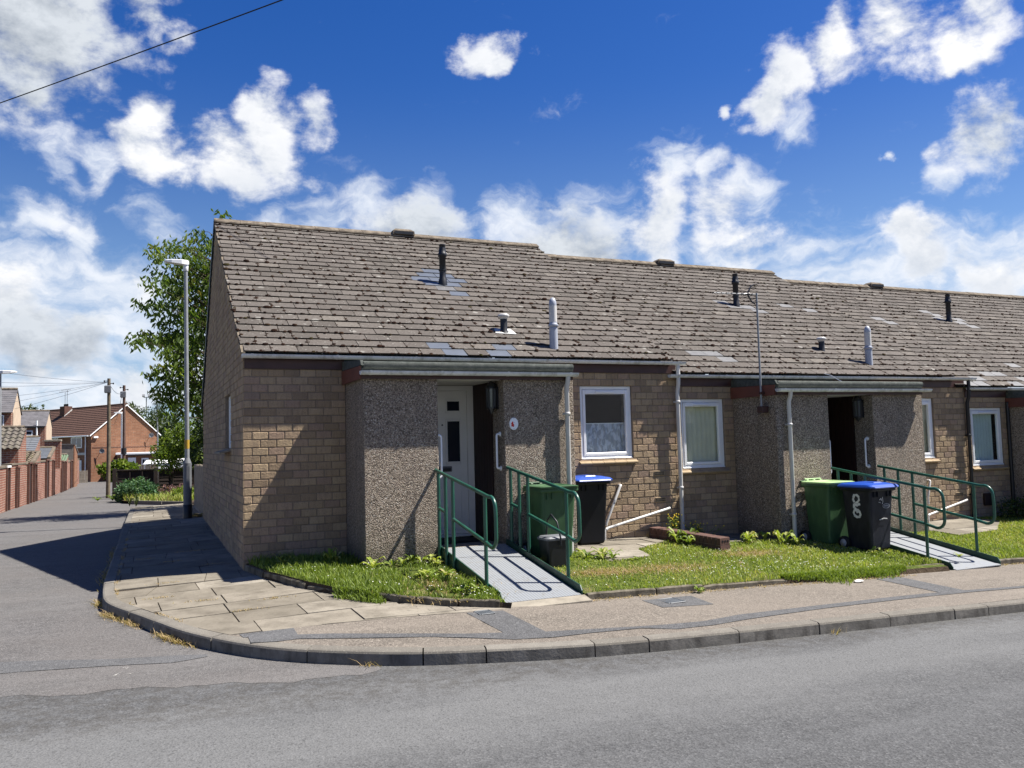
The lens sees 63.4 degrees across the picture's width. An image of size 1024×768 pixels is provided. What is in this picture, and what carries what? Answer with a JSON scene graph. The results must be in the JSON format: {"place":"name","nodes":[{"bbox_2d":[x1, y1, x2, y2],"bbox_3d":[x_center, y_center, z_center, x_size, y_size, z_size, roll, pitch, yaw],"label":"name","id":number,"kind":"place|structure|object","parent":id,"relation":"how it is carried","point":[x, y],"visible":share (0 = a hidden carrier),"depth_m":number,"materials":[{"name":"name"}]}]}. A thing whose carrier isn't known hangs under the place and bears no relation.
{"place":"outdoors","nodes":[
{"label":"outdoors","id":0,"kind":"place"},
{"bbox_2d":[0,481,156,579],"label":"lane","id":1,"kind":"structure","parent":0,"point":[77,529],"depth_m":17.13,"materials":[{"name":"grey asphalt"}]},
{"bbox_2d":[0,465,11,512],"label":"yard wall","id":2,"kind":"structure","parent":1,"relation":"on","point":[2,486],"depth_m":25.75,"materials":[{"name":"red brick"}]},
{"bbox_2d":[5,465,11,511],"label":"yard gate","id":3,"kind":"structure","parent":2,"relation":"attached to","point":[8,492],"depth_m":26.91,"materials":[{"name":"wood"}]},
{"bbox_2d":[0,370,16,465],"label":"street lamp","id":4,"kind":"object","parent":1,"relation":"on","point":[6,371],"visible":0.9,"depth_m":26.83,"materials":[{"name":"metal"}]},
{"bbox_2d":[1,387,21,425],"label":"terrace house","id":5,"kind":"structure","parent":1,"relation":"on","point":[10,414],"depth_m":35.22,"materials":[{"name":"beige brick"}]},
{"bbox_2d":[1,425,26,506],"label":"outhouse","id":6,"kind":"structure","parent":1,"relation":"on","point":[13,443],"depth_m":29.60,"materials":[{"name":"red brick"}]},
{"bbox_2d":[2,462,25,509],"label":"yard wall","id":7,"kind":"structure","parent":1,"relation":"on","point":[13,478],"depth_m":28.07,"materials":[{"name":"red brick"}]},
{"bbox_2d":[15,466,20,507],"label":"yard gate","id":8,"kind":"structure","parent":7,"relation":"attached to","point":[17,498],"depth_m":28.46,"materials":[{"name":"wood"}]},
{"bbox_2d":[25,461,39,504],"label":"yard wall","id":9,"kind":"structure","parent":1,"relation":"on","point":[26,482],"depth_m":30.95,"materials":[{"name":"red brick"}]},
{"bbox_2d":[27,462,32,503],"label":"yard gate","id":10,"kind":"structure","parent":9,"relation":"attached to","point":[29,483],"depth_m":31.50,"materials":[{"name":"wood"}]},
{"bbox_2d":[33,463,37,501],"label":"yard gate","id":11,"kind":"structure","parent":9,"relation":"attached to","point":[35,474],"depth_m":32.79,"materials":[{"name":"wood"}]},
{"bbox_2d":[26,451,40,500],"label":"outhouse","id":12,"kind":"structure","parent":1,"relation":"on","point":[33,456],"depth_m":34.26,"materials":[{"name":"red brick"}]},
{"bbox_2d":[26,435,40,450],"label":"outhouse","id":13,"kind":"structure","parent":1,"relation":"on","point":[32,442],"depth_m":36.12,"materials":[{"name":"grey brick"}]},
{"bbox_2d":[21,410,52,445],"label":"terrace house","id":14,"kind":"structure","parent":1,"relation":"on","point":[37,422],"depth_m":49.24,"materials":[{"name":"grey tile"}]},
{"bbox_2d":[40,459,55,499],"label":"yard wall","id":15,"kind":"structure","parent":1,"relation":"on","point":[42,484],"depth_m":35.97,"materials":[{"name":"red brick"}]},
{"bbox_2d":[45,459,49,497],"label":"yard gate","id":16,"kind":"structure","parent":15,"relation":"attached to","point":[47,473],"depth_m":37.26,"materials":[{"name":"wood"}]},
{"bbox_2d":[52,460,55,495],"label":"yard gate","id":17,"kind":"structure","parent":15,"relation":"attached to","point":[53,477],"depth_m":39.26,"materials":[{"name":"wood"}]},
{"bbox_2d":[40,439,61,496],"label":"outhouse","id":18,"kind":"structure","parent":1,"relation":"on","point":[50,449],"depth_m":40.28,"materials":[{"name":"red brick"}]},
{"bbox_2d":[56,461,64,493],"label":"yard wall","id":19,"kind":"structure","parent":1,"relation":"on","point":[58,480],"depth_m":42.57,"materials":[{"name":"red brick"}]},
{"bbox_2d":[61,460,63,491],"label":"yard gate","id":20,"kind":"structure","parent":19,"relation":"attached to","point":[62,475],"depth_m":44.40,"materials":[{"name":"wood"}]},
{"bbox_2d":[64,461,66,490],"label":"yard gate","id":21,"kind":"structure","parent":19,"relation":"attached to","point":[65,475],"depth_m":46.11,"materials":[{"name":"wood"}]},
{"bbox_2d":[61,453,68,489],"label":"outhouse","id":22,"kind":"structure","parent":1,"relation":"on","point":[64,456],"depth_m":48.21,"materials":[{"name":"red brick"}]},
{"bbox_2d":[61,444,78,486],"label":"outhouse","id":23,"kind":"structure","parent":1,"relation":"on","point":[71,450],"depth_m":53.72,"materials":[{"name":"orange brick"}]},
{"bbox_2d":[68,459,78,488],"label":"yard wall","id":24,"kind":"structure","parent":1,"relation":"on","point":[69,461],"depth_m":50.70,"materials":[{"name":"red brick"}]},
{"bbox_2d":[70,460,72,487],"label":"yard gate","id":25,"kind":"structure","parent":24,"relation":"attached to","point":[71,474],"depth_m":51.67,"materials":[{"name":"wood"}]},
{"bbox_2d":[79,471,87,482],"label":"timber gate","id":26,"kind":"structure","parent":1,"relation":"on","point":[84,478],"depth_m":65.12,"materials":[{"name":"beige wood"}]},
{"bbox_2d":[50,389,160,481],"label":"brick house","id":27,"kind":"structure","parent":1,"relation":"on","point":[83,430],"depth_m":71.50,"materials":[{"name":"orange brick"}]},
{"bbox_2d":[71,437,81,447],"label":"window","id":28,"kind":"structure","parent":27,"relation":"in","point":[77,441],"depth_m":70.10,"materials":[{"name":"grey glass"}]},
{"bbox_2d":[104,378,113,497],"bbox_3d":[-16.812,2.298,34.513,0.368,5.081,0.267,5,-7,-58],"label":"telegraph pole","id":29,"kind":"object","parent":1,"relation":"on","point":[107,388],"visible":0.92,"depth_m":34.53,"materials":[{"name":"grey paint"}]},
{"bbox_2d":[96,458,140,482],"bbox_3d":[-17.001,4.040,35.810,1.820,1.692,0.923,1,-5,-33],"label":"bush","id":30,"kind":"object","parent":1,"relation":"on","point":[121,464],"visible":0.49,"depth_m":35.65,"materials":[{"name":"green plant"}]},
{"bbox_2d":[120,385,128,459],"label":"telegraph pole","id":31,"kind":"object","parent":1,"relation":"on","point":[123,448],"visible":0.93,"depth_m":40.59,"materials":[{"name":"grey paint"}]},
{"bbox_2d":[116,452,155,468],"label":"extension","id":32,"kind":"object","parent":1,"relation":"on","point":[140,458],"visible":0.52,"depth_m":68.57,"materials":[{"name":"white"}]},
{"bbox_2d":[112,467,193,495],"bbox_3d":[-13.715,4.064,34.349,5.135,1.280,0.150,0,-4,-24],"label":"panel fence","id":33,"kind":"object","parent":1,"relation":"on","point":[161,478],"visible":0.34,"depth_m":33.91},
{"bbox_2d":[151,390,165,459],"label":"birch tree","id":34,"kind":"object","parent":1,"relation":"on","point":[153,413],"visible":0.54,"depth_m":65.09,"materials":[{"name":"plant"}]},
{"bbox_2d":[131,500,193,505],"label":"bed kerb","id":35,"kind":"structure","parent":1,"relation":"on","point":[156,502],"depth_m":27.56,"materials":[{"name":"concrete"}]},
{"bbox_2d":[155,412,202,458],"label":"woodland tree","id":36,"kind":"object","parent":1,"relation":"on","point":[163,430],"visible":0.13,"depth_m":79.00,"materials":[{"name":"green plant"}]},
{"bbox_2d":[0,0,282,102],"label":"overhead wire","id":37,"kind":"object","parent":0,"point":[147,49],"visible":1,"depth_m":18.95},
{"bbox_2d":[121,485,193,500],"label":"wild grass","id":38,"kind":"structure","parent":0,"point":[160,497],"depth_m":28.48,"materials":[{"name":"green plant"}]},
{"bbox_2d":[0,572,380,696],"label":"lane","id":39,"kind":"structure","parent":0,"point":[56,617],"depth_m":7.01,"materials":[{"name":"grey asphalt"}]},
{"bbox_2d":[0,654,207,672],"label":"trench patch","id":40,"kind":"object","parent":39,"relation":"on","point":[17,666],"visible":1,"depth_m":6.67,"materials":[{"name":"grey asphalt"}]},
{"bbox_2d":[114,503,506,634],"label":"pavement","id":41,"kind":"structure","parent":0,"point":[232,582],"depth_m":9.07,"materials":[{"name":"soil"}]},
{"bbox_2d":[164,259,191,518],"bbox_3d":[-7.460,0.129,18.524,0.598,5.880,0.220,0,-4,-24],"label":"street lamp","id":42,"kind":"object","parent":41,"relation":"on","point":[187,488],"visible":0.97,"depth_m":18.54,"materials":[{"name":"grey metal"}]},
{"bbox_2d":[245,550,504,604],"bbox_3d":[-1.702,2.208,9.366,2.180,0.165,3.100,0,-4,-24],"label":"garden lawn","id":43,"kind":"structure","parent":0,"point":[419,578],"depth_m":9.24,"materials":[{"name":"green plant"}]},
{"bbox_2d":[274,554,299,562],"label":"weed plant","id":44,"kind":"object","parent":43,"relation":"on","point":[283,561],"visible":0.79,"depth_m":10.19,"materials":[{"name":"green plant"}]},
{"bbox_2d":[321,547,342,563],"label":"weed plant","id":45,"kind":"object","parent":43,"relation":"on","point":[330,556],"visible":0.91,"depth_m":10.01,"materials":[{"name":"green plant"}]},
{"bbox_2d":[360,556,385,566],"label":"weed plant","id":46,"kind":"object","parent":43,"relation":"on","point":[372,561],"visible":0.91,"depth_m":9.81,"materials":[{"name":"green plant"}]},
{"bbox_2d":[383,554,418,567],"bbox_3d":[-1.322,2.116,9.940,0.351,0.123,0.540,-3,-4,16],"label":"weed plant","id":47,"kind":"object","parent":43,"relation":"on","point":[403,561],"visible":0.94,"depth_m":9.90,"materials":[{"name":"green plant"}]},
{"bbox_2d":[414,554,443,564],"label":"weed plant","id":48,"kind":"object","parent":43,"relation":"on","point":[432,557],"visible":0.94,"depth_m":10.04,"materials":[{"name":"green plant"}]},
{"bbox_2d":[415,568,454,576],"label":"weed plant","id":49,"kind":"object","parent":43,"relation":"on","point":[431,572],"visible":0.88,"depth_m":9.29,"materials":[{"name":"green plant"}]},
{"bbox_2d":[450,583,486,592],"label":"weed plant","id":50,"kind":"object","parent":43,"relation":"on","point":[473,589],"visible":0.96,"depth_m":8.59,"materials":[{"name":"green plant"}]},
{"bbox_2d":[0,612,1023,767],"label":"road","id":51,"kind":"structure","parent":0,"point":[945,694],"depth_m":5.43,"materials":[{"name":"grey asphalt"}]},
{"bbox_2d":[102,507,1023,665],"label":"kerb","id":52,"kind":"structure","parent":51,"relation":"on","point":[112,603],"depth_m":7.16,"materials":[{"name":"concrete"}]},
{"bbox_2d":[0,0,1023,451],"label":"sky","id":53,"kind":"structure","parent":0,"point":[862,142],"materials":[{"name":"blue"}]},
{"bbox_2d":[230,563,1023,647],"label":"footway","id":54,"kind":"structure","parent":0,"point":[623,612],"depth_m":8.25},
{"bbox_2d":[240,628,296,636],"bbox_3d":[-2.105,2.163,7.168,0.460,0.010,0.240,0,-4,-24],"label":"tarmac patch","id":55,"kind":"object","parent":54,"relation":"on","point":[290,631],"visible":1,"depth_m":7.21,"materials":[{"name":"grey asphalt"}]},
{"bbox_2d":[468,610,543,631],"bbox_3d":[-0.070,2.196,7.657,0.400,0.041,0.930,0,-4,-24],"label":"tarmac patch","id":56,"kind":"object","parent":54,"relation":"on","point":[502,621],"visible":1,"depth_m":7.63,"materials":[{"name":"grey asphalt"}]},
{"bbox_2d":[473,609,494,614],"bbox_3d":[-0.269,2.209,8.023,0.166,0.009,0.186,0,-4,-24],"label":"access cover","id":57,"kind":"object","parent":56,"relation":"on","point":[483,612],"visible":1,"depth_m":8.01,"materials":[{"name":"metal"}]},
{"bbox_2d":[434,466,591,606],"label":"access ramp","id":58,"kind":"structure","parent":54,"relation":"on","point":[525,575],"depth_m":9.39,"materials":[{"name":"metal"}]},
{"bbox_2d":[91,538,1023,666],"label":"dry grass","id":59,"kind":"structure","parent":54,"relation":"on","point":[167,638],"depth_m":9.56,"materials":[{"name":"plant"}]},
{"bbox_2d":[248,586,1023,642],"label":"tarmac patch","id":60,"kind":"object","parent":54,"relation":"on","point":[502,635],"visible":1,"depth_m":7.32,"materials":[{"name":"grey asphalt"}]},
{"bbox_2d":[643,596,711,606],"bbox_3d":[1.739,2.276,8.661,0.640,0.030,0.450,0,-4,-24],"label":"tarmac patch","id":61,"kind":"object","parent":54,"relation":"on","point":[690,600],"visible":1,"depth_m":8.63,"materials":[{"name":"grey asphalt"}]},
{"bbox_2d":[657,597,685,603],"bbox_3d":[1.672,2.276,8.714,0.216,0.009,0.256,0,-4,-24],"label":"access cover","id":62,"kind":"object","parent":61,"relation":"on","point":[670,600],"visible":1,"depth_m":8.70,"materials":[{"name":"metal"}]},
{"bbox_2d":[831,465,1000,569],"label":"access ramp","id":63,"kind":"structure","parent":54,"relation":"on","point":[914,543],"depth_m":11.73,"materials":[{"name":"green paint"}]},
{"bbox_2d":[879,577,961,591],"bbox_3d":[4.833,2.380,9.846,0.400,0.037,0.905,0,-4,-24],"label":"tarmac patch","id":64,"kind":"object","parent":54,"relation":"on","point":[921,584],"visible":1,"depth_m":9.83,"materials":[{"name":"grey asphalt"}]},
{"bbox_2d":[246,557,1023,607],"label":"garden edge soil","id":65,"kind":"structure","parent":0,"point":[908,571],"depth_m":9.72,"materials":[{"name":"brown soil"}]},
{"bbox_2d":[244,565,263,577],"bbox_3d":[-3.102,2.296,10.005,0.053,0.163,0.649,1,-5,-36],"label":"edging stone","id":66,"kind":"object","parent":65,"relation":"on","point":[254,571],"visible":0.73,"depth_m":9.96,"materials":[{"name":"concrete"}]},
{"bbox_2d":[264,572,305,588],"bbox_3d":[-2.559,2.254,9.368,0.053,0.170,0.954,2,-5,-43],"label":"edging stone","id":67,"kind":"object","parent":65,"relation":"on","point":[290,582],"visible":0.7,"depth_m":9.30,"materials":[{"name":"concrete"}]},
{"bbox_2d":[378,593,415,603],"bbox_3d":[-1.192,2.212,8.426,0.462,0.174,0.054,-3,-4,17],"label":"edging stone","id":68,"kind":"object","parent":65,"relation":"on","point":[402,599],"visible":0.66,"depth_m":8.39,"materials":[{"name":"concrete"}]},
{"bbox_2d":[417,596,457,606],"bbox_3d":[-0.748,2.221,8.324,0.412,0.172,0.054,-2,-4,8],"label":"edging stone","id":69,"kind":"object","parent":65,"relation":"on","point":[427,600],"visible":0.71,"depth_m":8.31,"materials":[{"name":"concrete"}]},
{"bbox_2d":[459,599,499,607],"bbox_3d":[-0.322,2.228,8.282,0.401,0.167,0.053,-2,-4,2],"label":"edging stone","id":70,"kind":"object","parent":65,"relation":"on","point":[492,603],"visible":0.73,"depth_m":8.26,"materials":[{"name":"concrete"}]},
{"bbox_2d":[586,588,655,599],"bbox_3d":[1.174,2.290,8.893,0.833,0.168,0.063,0,-4,-23],"label":"edging stone","id":71,"kind":"object","parent":65,"relation":"on","point":[616,593],"visible":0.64,"depth_m":8.87,"materials":[{"name":"concrete"}]},
{"bbox_2d":[655,584,702,594],"bbox_3d":[1.852,2.316,9.199,0.622,0.168,0.062,1,-4,-26],"label":"edging stone","id":72,"kind":"object","parent":65,"relation":"on","point":[674,589],"visible":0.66,"depth_m":9.16,"materials":[{"name":"concrete"}]},
{"bbox_2d":[703,580,786,590],"bbox_3d":[2.695,2.357,9.570,1.204,0.176,0.062,0,-4,-25],"label":"edging stone","id":73,"kind":"object","parent":65,"relation":"on","point":[736,585],"visible":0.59,"depth_m":9.52,"materials":[{"name":"concrete"}]},
{"bbox_2d":[999,558,1023,564],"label":"edging stone","id":74,"kind":"object","parent":65,"relation":"on","point":[1011,561],"visible":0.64,"depth_m":11.52,"materials":[{"name":"concrete"}]},
{"bbox_2d":[535,515,1023,593],"bbox_3d":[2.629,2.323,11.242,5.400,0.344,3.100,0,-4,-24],"label":"garden lawn","id":75,"kind":"structure","parent":0,"point":[585,585],"depth_m":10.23,"materials":[{"name":"green plant"}]},
{"bbox_2d":[523,481,577,557],"bbox_3d":[0.486,1.738,10.609,0.545,0.959,0.637,0,-4,-25],"label":"wheelie bin","id":76,"kind":"object","parent":75,"relation":"on","point":[546,501],"visible":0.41,"depth_m":10.41,"materials":[{"name":"green plastic"}]},
{"bbox_2d":[537,514,569,566],"bbox_3d":[0.510,1.893,10.053,0.336,0.641,0.361,0,-4,-24],"label":"food caddy","id":77,"kind":"object","parent":75,"relation":"on","point":[552,550],"visible":0.75,"depth_m":9.93,"materials":[{"name":"black plastic"}]},
{"bbox_2d":[574,547,621,558],"bbox_3d":[1.093,2.156,10.558,0.557,0.140,0.499,0,-4,-24],"label":"weed plant","id":78,"kind":"object","parent":75,"relation":"on","point":[602,553],"visible":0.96,"depth_m":10.56,"materials":[{"name":"green plant"}]},
{"bbox_2d":[666,527,696,544],"bbox_3d":[2.458,2.176,11.930,0.558,0.249,0.445,-4,-5,35],"label":"weed plant","id":79,"kind":"object","parent":75,"relation":"on","point":[678,538],"visible":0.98,"depth_m":11.87,"materials":[{"name":"green plant"}]},
{"bbox_2d":[649,526,729,550],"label":"garden wall","id":80,"kind":"structure","parent":75,"relation":"on","point":[716,542],"depth_m":11.71,"materials":[{"name":"brown brick"}]},
{"bbox_2d":[740,530,803,543],"bbox_3d":[3.807,2.237,12.227,0.900,0.206,0.690,-2,-4,10],"label":"weed plant","id":81,"kind":"object","parent":75,"relation":"on","point":[747,536],"visible":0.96,"depth_m":12.09,"materials":[{"name":"green plant"}]},
{"bbox_2d":[800,478,854,543],"bbox_3d":[4.714,1.896,12.393,0.545,0.959,0.637,0,-4,-25],"label":"wheelie bin","id":82,"kind":"object","parent":75,"relation":"on","point":[826,513],"visible":0.84,"depth_m":12.20,"materials":[{"name":"green plastic"}]},
{"bbox_2d":[837,481,898,549],"bbox_3d":[5.111,1.885,11.887,0.586,0.968,0.680,1,-4,-28],"label":"wheelie bin","id":83,"kind":"object","parent":75,"relation":"on","point":[867,504],"visible":0.98,"depth_m":11.72,"materials":[{"name":"black plastic"}]},
{"bbox_2d":[577,518,999,560],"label":"patio","id":84,"kind":"structure","parent":0,"point":[628,547],"depth_m":12.26,"materials":[{"name":"beige concrete"}]},
{"bbox_2d":[575,475,612,544],"bbox_3d":[1.049,1.782,11.791,0.586,0.968,0.680,0,-4,-21],"label":"wheelie bin","id":85,"kind":"object","parent":84,"relation":"on","point":[591,492],"visible":0.66,"depth_m":11.58,"materials":[{"name":"black plastic"}]},
{"bbox_2d":[666,513,681,528],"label":"flowering plant","id":86,"kind":"object","parent":84,"relation":"on","point":[674,525],"visible":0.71,"depth_m":12.54,"materials":[{"name":"plant"}]},
{"bbox_2d":[683,521,723,534],"bbox_3d":[2.923,2.215,12.636,0.618,0.244,0.304,-2,-4,13],"label":"flowering plant","id":87,"kind":"object","parent":84,"relation":"on","point":[698,529],"visible":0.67,"depth_m":12.66,"materials":[{"name":"green plant"}]},
{"bbox_2d":[917,517,1023,558],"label":"garden lawn","id":88,"kind":"structure","parent":0,"point":[991,541],"depth_m":12.66,"materials":[{"name":"green plant"}]},
{"bbox_2d":[997,496,1023,518],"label":"garden shrub","id":89,"kind":"object","parent":88,"relation":"on","point":[1018,508],"visible":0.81,"depth_m":15.28,"materials":[{"name":"green plant"}]},
{"label":"garden ground","id":90,"kind":"structure","parent":0,"visible":0},
{"bbox_2d":[124,208,231,424],"bbox_3d":[-7.967,-0.761,23.557,5.518,8.461,3.656,0,-4,-24],"label":"cherry tree","id":91,"kind":"object","parent":90,"relation":"on","point":[172,344],"visible":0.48,"depth_m":22.48,"materials":[{"name":"green plant"}]},
{"bbox_2d":[194,464,203,514],"bbox_3d":[-7.697,2.693,20.547,0.140,1.433,4.997,0,-4,-24],"label":"board fence","id":92,"kind":"object","parent":90,"relation":"on","point":[198,488],"visible":0.41,"depth_m":20.75,"materials":[{"name":"grey wood"}]},
{"bbox_2d":[201,218,685,575],"bbox_3d":[-1.932,-0.071,15.159,6.760,6.125,9.801,0,-4,-24],"label":"bungalow","id":93,"kind":"object","parent":90,"relation":"on","point":[359,387],"visible":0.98,"depth_m":11.67,"materials":[{"name":"brick"}]},
{"bbox_2d":[229,397,230,447],"bbox_3d":[-4.186,0.565,12.459,0.050,0.796,0.976,0,-4,-24],"label":"window frame","id":94,"kind":"structure","parent":93,"relation":"in","point":[229,397],"depth_m":12.85,"materials":[{"name":"white plastic"}]},
{"bbox_2d":[437,391,468,534],"bbox_3d":[-0.970,1.094,11.549,0.734,1.995,0.059,0,-4,-24],"label":"front door","id":95,"kind":"structure","parent":93,"relation":"in","point":[452,423],"depth_m":11.61,"materials":[{"name":"white plastic"}]},
{"bbox_2d":[580,386,632,459],"bbox_3d":[1.412,0.581,12.541,0.891,1.096,0.085,0,-4,-24],"label":"window frame","id":96,"kind":"structure","parent":93,"relation":"in","point":[625,390],"depth_m":12.54,"materials":[{"name":"white plastic"}]},
{"bbox_2d":[511,254,976,540],"bbox_3d":[4.038,0.158,17.754,6.840,6.125,9.801,0,-4,-24],"label":"bungalow","id":97,"kind":"object","parent":90,"relation":"on","point":[760,439],"visible":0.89,"depth_m":13.83,"materials":[{"name":"tile"}]},
{"bbox_2d":[680,399,724,468],"bbox_3d":[3.027,0.789,13.232,0.826,1.096,0.085,0,-4,-24],"label":"window frame","id":98,"kind":"structure","parent":97,"relation":"in","point":[717,403],"depth_m":13.25,"materials":[{"name":"white plastic"}]},
{"bbox_2d":[922,398,934,457],"bbox_3d":[7.349,0.810,15.122,0.881,1.096,0.085,0,-4,-24],"label":"window frame","id":99,"kind":"structure","parent":97,"relation":"in","point":[925,401],"depth_m":15.25,"materials":[{"name":"white plastic"}]},
{"bbox_2d":[709,279,1023,517],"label":"bungalow","id":100,"kind":"object","parent":90,"relation":"on","point":[979,337],"visible":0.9,"depth_m":17.98,"materials":[{"name":"tile"}]},
{"bbox_2d":[970,408,1003,465],"bbox_3d":[9.047,1.003,15.850,0.876,1.096,0.085,0,-4,-24],"label":"window frame","id":101,"kind":"structure","parent":100,"relation":"in","point":[996,411],"depth_m":15.91,"materials":[{"name":"white plastic"}]},
{"label":"ground","id":102,"kind":"structure","parent":0,"visible":0},
{"bbox_2d":[138,406,167,455],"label":"woodland tree","id":103,"kind":"object","parent":102,"relation":"on","point":[149,413],"visible":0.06,"depth_m":96.54,"materials":[{"name":"green plant"}]},
{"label":"planting bed","id":104,"kind":"structure","parent":0,"visible":0},
{"bbox_2d":[112,476,162,502],"bbox_3d":[-13.674,3.855,30.225,1.951,1.099,1.209,-3,-4,20],"label":"fern bush","id":105,"kind":"object","parent":104,"relation":"on","point":[134,486],"visible":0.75,"depth_m":29.97,"materials":[{"name":"green plant"}]},
{"bbox_2d":[147,416,202,490],"bbox_3d":[-13.165,2.866,33.246,2.782,3.200,1.622,2,-5,-40],"label":"garden tree","id":106,"kind":"object","parent":104,"relation":"on","point":[172,453],"visible":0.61,"depth_m":32.88,"materials":[{"name":"green plant"}]},
{"bbox_2d":[156,483,193,495],"bbox_3d":[-12.004,3.861,30.344,2.130,0.654,0.910,-3,-4,17],"label":"flower clump","id":107,"kind":"object","parent":104,"relation":"on","point":[181,485],"visible":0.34,"depth_m":30.38,"materials":[{"name":"green plant"}]},
{"bbox_2d":[169,486,193,496],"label":"broadleaf clump","id":108,"kind":"object","parent":104,"relation":"on","point":[175,492],"visible":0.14,"depth_m":28.67,"materials":[{"name":"green plant"}]},
{"bbox_2d":[189,413,203,466],"bbox_3d":[-11.450,2.105,32.521,2.573,4.235,2.214,0,-4,-24],"label":"dark tree","id":109,"kind":"object","parent":104,"relation":"on","point":[199,441],"visible":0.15,"depth_m":32.30,"materials":[{"name":"green plant"}]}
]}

